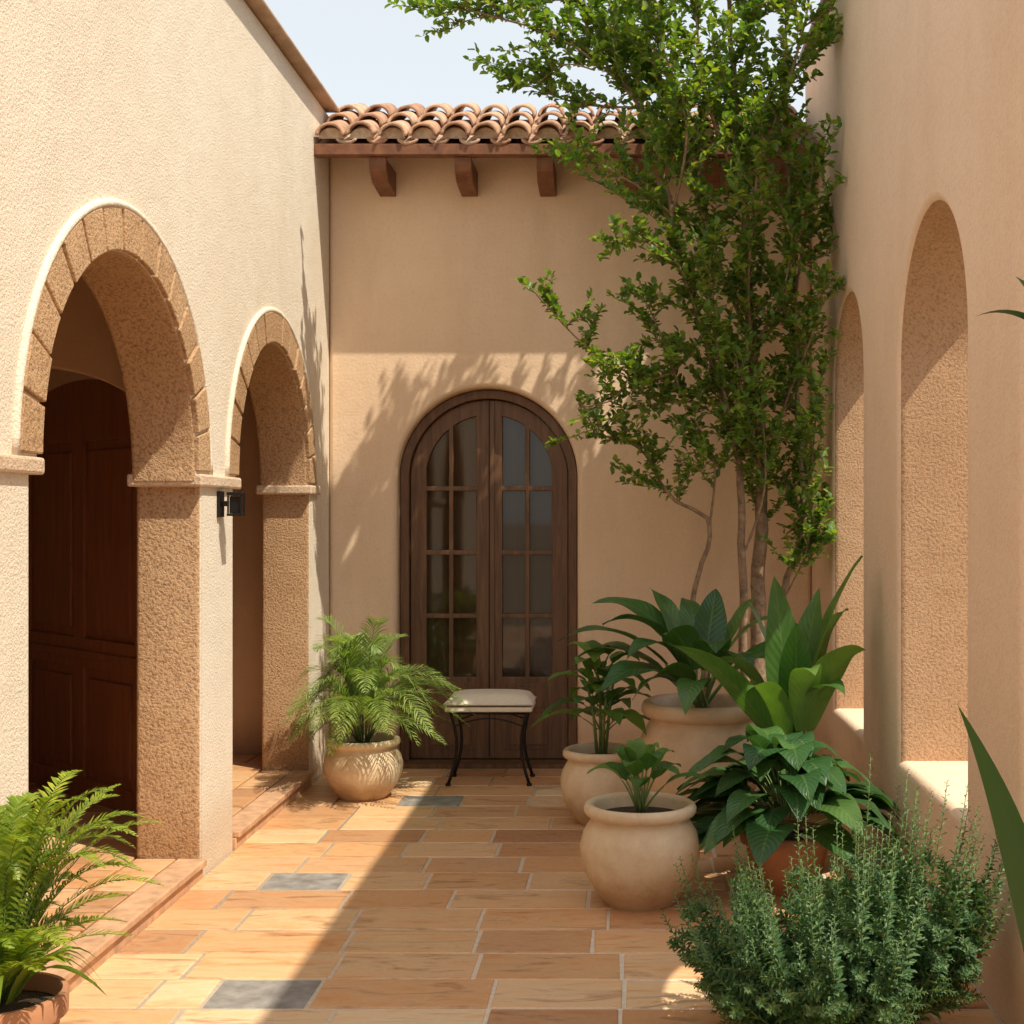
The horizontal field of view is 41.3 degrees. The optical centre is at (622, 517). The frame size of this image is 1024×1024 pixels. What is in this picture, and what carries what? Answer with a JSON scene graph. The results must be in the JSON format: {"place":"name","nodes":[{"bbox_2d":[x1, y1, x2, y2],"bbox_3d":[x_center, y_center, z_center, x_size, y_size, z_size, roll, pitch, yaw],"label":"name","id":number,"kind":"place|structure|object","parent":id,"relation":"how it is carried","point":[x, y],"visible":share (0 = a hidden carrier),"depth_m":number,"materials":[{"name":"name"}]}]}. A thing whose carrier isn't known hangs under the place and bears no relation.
{"place":"outdoors","nodes":[
{"label":"outdoors","id":0,"kind":"place"},
{"bbox_2d":[264,0,819,121],"label":"sky","id":1,"kind":"structure","parent":0,"point":[365,52],"materials":[{"name":"white"}]},
{"label":"ground","id":2,"kind":"structure","parent":0,"visible":0},
{"bbox_2d":[47,369,261,755],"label":"walls","id":3,"kind":"structure","parent":2,"relation":"on","point":[247,634],"depth_m":8.65,"materials":[{"name":"paint"}]},
{"bbox_2d":[0,0,329,913],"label":"plaster","id":4,"kind":"object","parent":2,"relation":"on","point":[186,128],"visible":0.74,"depth_m":5.99,"materials":[{"name":"paint"}]},
{"bbox_2d":[0,453,320,494],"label":"capitals","id":5,"kind":"object","parent":4,"relation":"attached to","point":[19,464],"visible":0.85,"depth_m":5.94,"materials":[{"name":"stone"}]},
{"bbox_2d":[12,198,317,485],"bbox_3d":[-1.868,-0.687,4.915,0.032,0.995,6.620,0,0,0],"label":"arch bead","id":6,"kind":"object","parent":4,"relation":"attached to","point":[73,221],"visible":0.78,"depth_m":4.70,"materials":[{"name":"paint"}]},
{"bbox_2d":[20,206,316,483],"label":"arch voussoirs","id":7,"kind":"object","parent":4,"relation":"attached to","point":[93,235],"visible":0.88,"depth_m":5.29,"materials":[{"name":"stone"}]},
{"bbox_2d":[217,491,245,516],"bbox_3d":[-1.812,-0.060,6.260,0.114,0.120,0.070,0,0,0],"label":"wall sconce","id":8,"kind":"object","parent":4,"relation":"attached to","point":[233,505],"depth_m":6.24,"materials":[{"name":"black metal"}]},
{"bbox_2d":[244,0,339,112],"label":"coping","id":9,"kind":"object","parent":4,"relation":"on","point":[273,27],"visible":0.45,"depth_m":7.49,"materials":[{"name":"ceramic"}]},
{"bbox_2d":[37,770,313,992],"bbox_3d":[-3.220,1.582,3.350,2.760,0.136,11.100,0,0,0],"label":"step","id":10,"kind":"object","parent":2,"relation":"on","point":[142,908],"visible":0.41,"depth_m":5.47,"materials":[{"name":"tile"}]},
{"bbox_2d":[49,277,124,391],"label":"cross wall","id":11,"kind":"structure","parent":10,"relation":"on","point":[83,344],"depth_m":6.50,"materials":[{"name":"paint"}]},
{"bbox_2d":[31,859,175,954],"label":"step tiles","id":12,"kind":"object","parent":10,"relation":"on","point":[152,868],"visible":0.44,"depth_m":5.48,"materials":[{"name":"tile"}]},
{"bbox_2d":[28,755,261,930],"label":"corridor tiles","id":13,"kind":"object","parent":10,"relation":"on","point":[246,768],"visible":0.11,"depth_m":6.34,"materials":[{"name":"tile"}]},
{"bbox_2d":[28,379,136,816],"bbox_3d":[-2.880,0.385,7.211,1.500,2.230,0.050,0,0,44],"label":"leaf","id":14,"kind":"object","parent":13,"relation":"on","point":[79,414],"visible":0.55,"depth_m":7.17,"materials":[{"name":"brown wood"}]},
{"bbox_2d":[28,438,136,790],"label":"panels","id":15,"kind":"object","parent":14,"relation":"attached to","point":[110,613],"visible":0.73,"depth_m":7.10,"materials":[{"name":"brown wood"}]},
{"bbox_2d":[233,771,290,815],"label":"step tiles","id":16,"kind":"object","parent":10,"relation":"on","point":[248,792],"visible":0.48,"depth_m":7.57,"materials":[{"name":"tile"}]},
{"bbox_2d":[403,401,566,768],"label":"panels and threshold","id":17,"kind":"object","parent":2,"relation":"on","point":[539,735],"visible":0.72,"depth_m":8.73,"materials":[{"name":"brown wood"}]},
{"bbox_2d":[60,769,1003,1023],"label":"paving tiles","id":18,"kind":"object","parent":2,"relation":"on","point":[403,912],"visible":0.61,"depth_m":5.25,"materials":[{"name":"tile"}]},
{"bbox_2d":[0,770,163,1023],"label":"potted fern","id":19,"kind":"object","parent":18,"relation":"on","point":[30,993],"visible":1,"depth_m":3.58,"materials":[{"name":"green plant"}]},
{"bbox_2d":[284,615,475,801],"bbox_3d":[-1.359,1.074,7.711,1.028,1.052,1.162,0,0,0],"label":"potted palm","id":20,"kind":"object","parent":18,"relation":"on","point":[360,764],"visible":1,"depth_m":7.58,"materials":[{"name":"plant"}]},
{"bbox_2d":[444,689,536,785],"bbox_3d":[-0.796,1.325,8.190,0.533,0.550,0.355,0,0,0],"label":"upholstered stool","id":21,"kind":"object","parent":18,"relation":"on","point":[515,702],"visible":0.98,"depth_m":8.05,"materials":[{"name":"beige fabric"}]},
{"bbox_2d":[528,640,650,825],"bbox_3d":[-0.121,1.129,7.123,0.691,0.941,0.535,0,0,23],"label":"potted rubber plant","id":22,"kind":"object","parent":18,"relation":"on","point":[580,786],"visible":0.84,"depth_m":7.00,"materials":[{"name":"green plant"}]},
{"bbox_2d":[580,738,708,911],"bbox_3d":[0.094,1.265,5.614,0.539,0.671,0.506,0,0,0],"label":"potted hosta","id":23,"kind":"object","parent":18,"relation":"on","point":[636,843],"visible":1,"depth_m":5.46,"materials":[{"name":"ceramic"}]},
{"bbox_2d":[558,588,797,821],"bbox_3d":[0.282,0.989,6.845,1.193,1.221,0.984,0,0,-21],"label":"potted bird of paradise","id":24,"kind":"object","parent":18,"relation":"on","point":[691,722],"visible":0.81,"depth_m":6.75,"materials":[{"name":"plant"}]},
{"bbox_2d":[667,555,864,824],"bbox_3d":[0.667,0.889,6.252,0.935,1.422,0.609,0,0,0],"label":"potted banana plant","id":25,"kind":"object","parent":18,"relation":"on","point":[805,672],"visible":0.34,"depth_m":6.18,"materials":[{"name":"green plant"}]},
{"bbox_2d":[676,723,909,896],"bbox_3d":[0.662,1.256,5.813,1.042,0.689,1.152,0,0,0],"label":"potted broadleaf plant","id":26,"kind":"object","parent":18,"relation":"on","point":[793,770],"visible":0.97,"depth_m":5.63,"materials":[{"name":"green plant"}]},
{"bbox_2d":[659,752,1011,1023],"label":"garden shrub","id":27,"kind":"object","parent":18,"relation":"on","point":[860,956],"visible":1,"depth_m":4.01,"materials":[{"name":"green plant"}]},
{"bbox_2d":[957,277,1023,951],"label":"potted yucca","id":28,"kind":"object","parent":18,"relation":"on","point":[1008,822],"visible":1,"depth_m":2.98,"materials":[{"name":"plant"}]},
{"bbox_2d":[330,158,810,750],"bbox_3d":[-0.330,-0.350,8.720,3.076,4.000,0.240,0,0,0],"label":"plaster","id":29,"kind":"object","parent":2,"relation":"on","point":[434,304],"visible":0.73,"depth_m":8.60,"materials":[{"name":"paint"}]},
{"bbox_2d":[400,390,577,760],"bbox_3d":[-0.860,0.385,8.745,1.142,2.411,0.100,0,0,0],"label":"frame","id":30,"kind":"object","parent":29,"relation":"attached to","point":[429,419],"visible":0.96,"depth_m":8.70,"materials":[{"name":"brown wood"}]},
{"bbox_2d":[411,400,567,758],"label":"leaves","id":31,"kind":"object","parent":30,"relation":"attached to","point":[445,423],"visible":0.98,"depth_m":8.74,"materials":[{"name":"brown wood"}]},
{"bbox_2d":[428,412,563,675],"bbox_3d":[-0.860,0.420,8.823,0.960,2.240,0.018,0,0,0],"label":"glass pane","id":32,"kind":"object","parent":31,"relation":"in","point":[513,565],"visible":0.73,"depth_m":8.82,"materials":[{"name":"clear glass"}]},
{"bbox_2d":[314,120,818,196],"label":"beam and rafters","id":33,"kind":"structure","parent":29,"relation":"attached to","point":[382,174],"depth_m":8.22,"materials":[{"name":"brown wood"}]},
{"bbox_2d":[315,102,808,144],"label":"barrel tiles","id":34,"kind":"object","parent":33,"relation":"on","point":[418,116],"visible":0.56,"depth_m":8.46,"materials":[{"name":"ceramic"}]},
{"bbox_2d":[319,124,806,138],"bbox_3d":[-0.360,-2.374,8.285,2.972,0.143,0.150,0,0,0],"label":"eave mortar","id":35,"kind":"object","parent":34,"relation":"on","point":[454,131],"visible":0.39,"depth_m":8.21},
{"bbox_2d":[805,0,1023,1023],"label":"plaster","id":36,"kind":"object","parent":2,"relation":"on","point":[923,430],"visible":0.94,"depth_m":5.92,"materials":[{"name":"paint"}]},
{"bbox_2d":[797,0,830,66],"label":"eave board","id":37,"kind":"object","parent":36,"relation":"on","point":[811,27],"visible":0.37,"depth_m":8.36,"materials":[{"name":"brown wood"}]},
{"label":"tree pit soil","id":38,"kind":"structure","parent":0,"visible":0},
{"bbox_2d":[384,0,846,691],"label":"courtyard tree","id":39,"kind":"object","parent":38,"relation":"on","point":[618,42],"visible":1,"depth_m":7.47,"materials":[{"name":"green plant"}]}
]}

